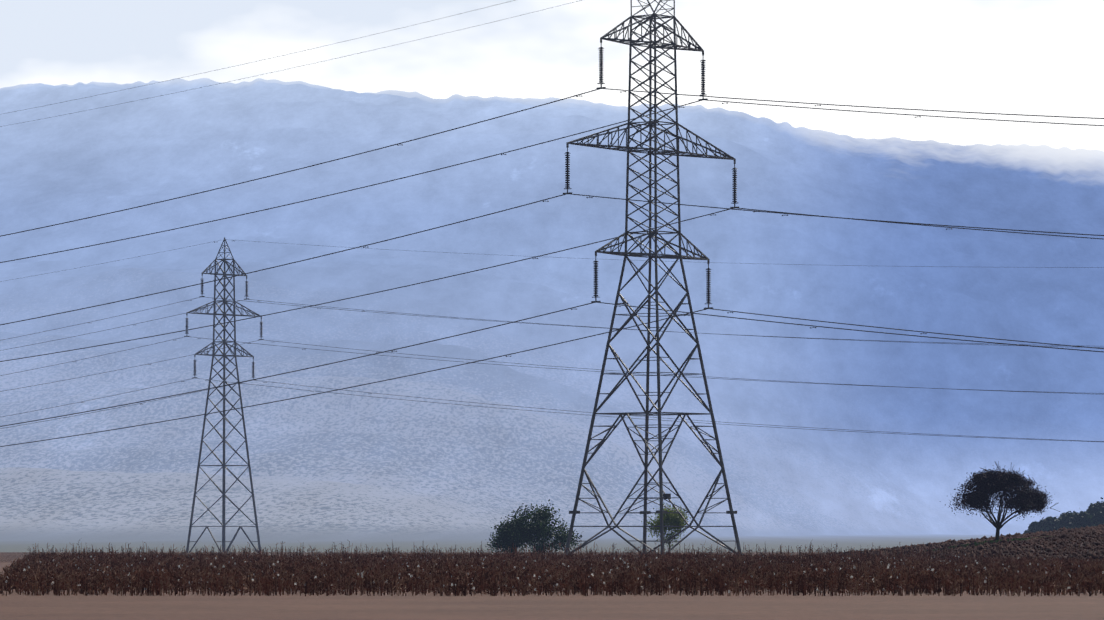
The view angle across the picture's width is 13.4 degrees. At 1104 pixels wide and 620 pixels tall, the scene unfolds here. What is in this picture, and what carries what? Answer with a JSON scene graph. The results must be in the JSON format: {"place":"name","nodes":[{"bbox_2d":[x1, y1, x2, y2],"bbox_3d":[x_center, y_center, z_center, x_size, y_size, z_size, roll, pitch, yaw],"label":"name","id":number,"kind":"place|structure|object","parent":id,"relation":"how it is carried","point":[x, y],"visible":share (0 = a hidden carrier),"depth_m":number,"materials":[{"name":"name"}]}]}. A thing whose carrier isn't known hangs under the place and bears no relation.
{"place":"outdoors","nodes":[
{"label":"outdoors","id":0,"kind":"place"},
{"bbox_2d":[0,78,1103,619],"bbox_3d":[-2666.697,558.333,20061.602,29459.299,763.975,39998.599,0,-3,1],"label":"ground","id":1,"kind":"structure","parent":0,"point":[358,468],"depth_m":5390.49,"materials":[{"name":"soil"}]},
{"bbox_2d":[184,237,263,551],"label":"line tower","id":2,"kind":"structure","parent":1,"relation":"on","point":[224,398],"depth_m":620.76,"materials":[{"name":"metal"}]},
{"bbox_2d":[0,239,1103,441],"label":"power lines","id":3,"kind":"object","parent":2,"relation":"attached to","point":[554,366],"visible":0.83,"depth_m":586.65,"materials":[{"name":"black metal"}]},
{"bbox_2d":[486,517,535,554],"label":"bush","id":4,"kind":"object","parent":1,"relation":"on","point":[503,539],"visible":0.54,"depth_m":373.67,"materials":[{"name":"green plant"}]},
{"bbox_2d":[505,499,583,552],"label":"bush","id":5,"kind":"object","parent":1,"relation":"on","point":[538,529],"visible":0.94,"depth_m":371.48,"materials":[{"name":"green plant"}]},
{"bbox_2d":[0,539,1103,596],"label":"cotton crop","id":6,"kind":"object","parent":1,"relation":"on","point":[224,573],"visible":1,"depth_m":166.19,"materials":[{"name":"brown plant"}]},
{"bbox_2d":[563,0,744,554],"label":"line tower","id":7,"kind":"structure","parent":1,"relation":"on","point":[654,123],"depth_m":369.12,"materials":[{"name":"metal"}]},
{"bbox_2d":[0,0,1103,446],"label":"power lines","id":8,"kind":"object","parent":7,"relation":"attached to","point":[544,254],"visible":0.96,"depth_m":377.17,"materials":[{"name":"black metal"}]},
{"bbox_2d":[641,500,690,549],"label":"young tree wood","id":9,"kind":"object","parent":1,"relation":"on","point":[673,519],"visible":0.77,"depth_m":382.99,"materials":[{"name":"green plant"}]},
{"bbox_2d":[831,524,1103,561],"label":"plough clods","id":10,"kind":"object","parent":1,"relation":"on","point":[1064,537],"visible":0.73,"depth_m":280.14,"materials":[{"name":"soil"}]},
{"bbox_2d":[925,536,1047,551],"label":"grass","id":11,"kind":"structure","parent":1,"relation":"on","point":[991,541],"depth_m":297.05,"materials":[{"name":"brown plant"}]},
{"bbox_2d":[939,461,1059,540],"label":"tree","id":12,"kind":"object","parent":1,"relation":"on","point":[1010,485],"visible":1,"depth_m":298.23,"materials":[{"name":"green plant"}]},
{"bbox_2d":[1027,521,1038,529],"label":"pine wood","id":13,"kind":"object","parent":1,"relation":"on","point":[1032,525],"visible":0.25,"depth_m":593.38,"materials":[{"name":"green plant"}]},
{"bbox_2d":[1028,528,1039,532],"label":"pine wood","id":14,"kind":"object","parent":1,"relation":"on","point":[1034,530],"visible":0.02,"depth_m":573.72,"materials":[{"name":"green plant"}]},
{"bbox_2d":[1037,516,1069,531],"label":"bush","id":15,"kind":"object","parent":1,"relation":"on","point":[1047,524],"visible":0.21,"depth_m":571.24,"materials":[{"name":"green plant"}]},
{"bbox_2d":[1056,505,1100,528],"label":"pine wood","id":16,"kind":"object","parent":1,"relation":"on","point":[1069,516],"visible":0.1,"depth_m":569.23,"materials":[{"name":"green plant"}]},
{"bbox_2d":[1069,512,1096,528],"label":"pine wood","id":17,"kind":"object","parent":1,"relation":"on","point":[1079,520],"visible":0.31,"depth_m":550.82,"materials":[{"name":"green plant"}]},
{"bbox_2d":[1088,503,1099,508],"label":"pine wood","id":18,"kind":"object","parent":1,"relation":"on","point":[1094,504],"depth_m":587.24,"materials":[{"name":"green plant"}]},
{"bbox_2d":[1089,497,1103,524],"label":"pine wood","id":19,"kind":"object","parent":1,"relation":"on","point":[1098,518],"visible":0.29,"depth_m":555.19,"materials":[{"name":"green plant"}]},
{"bbox_2d":[0,0,1103,150],"label":"sky","id":20,"kind":"structure","parent":0,"point":[1024,57],"materials":[{"name":"white"}]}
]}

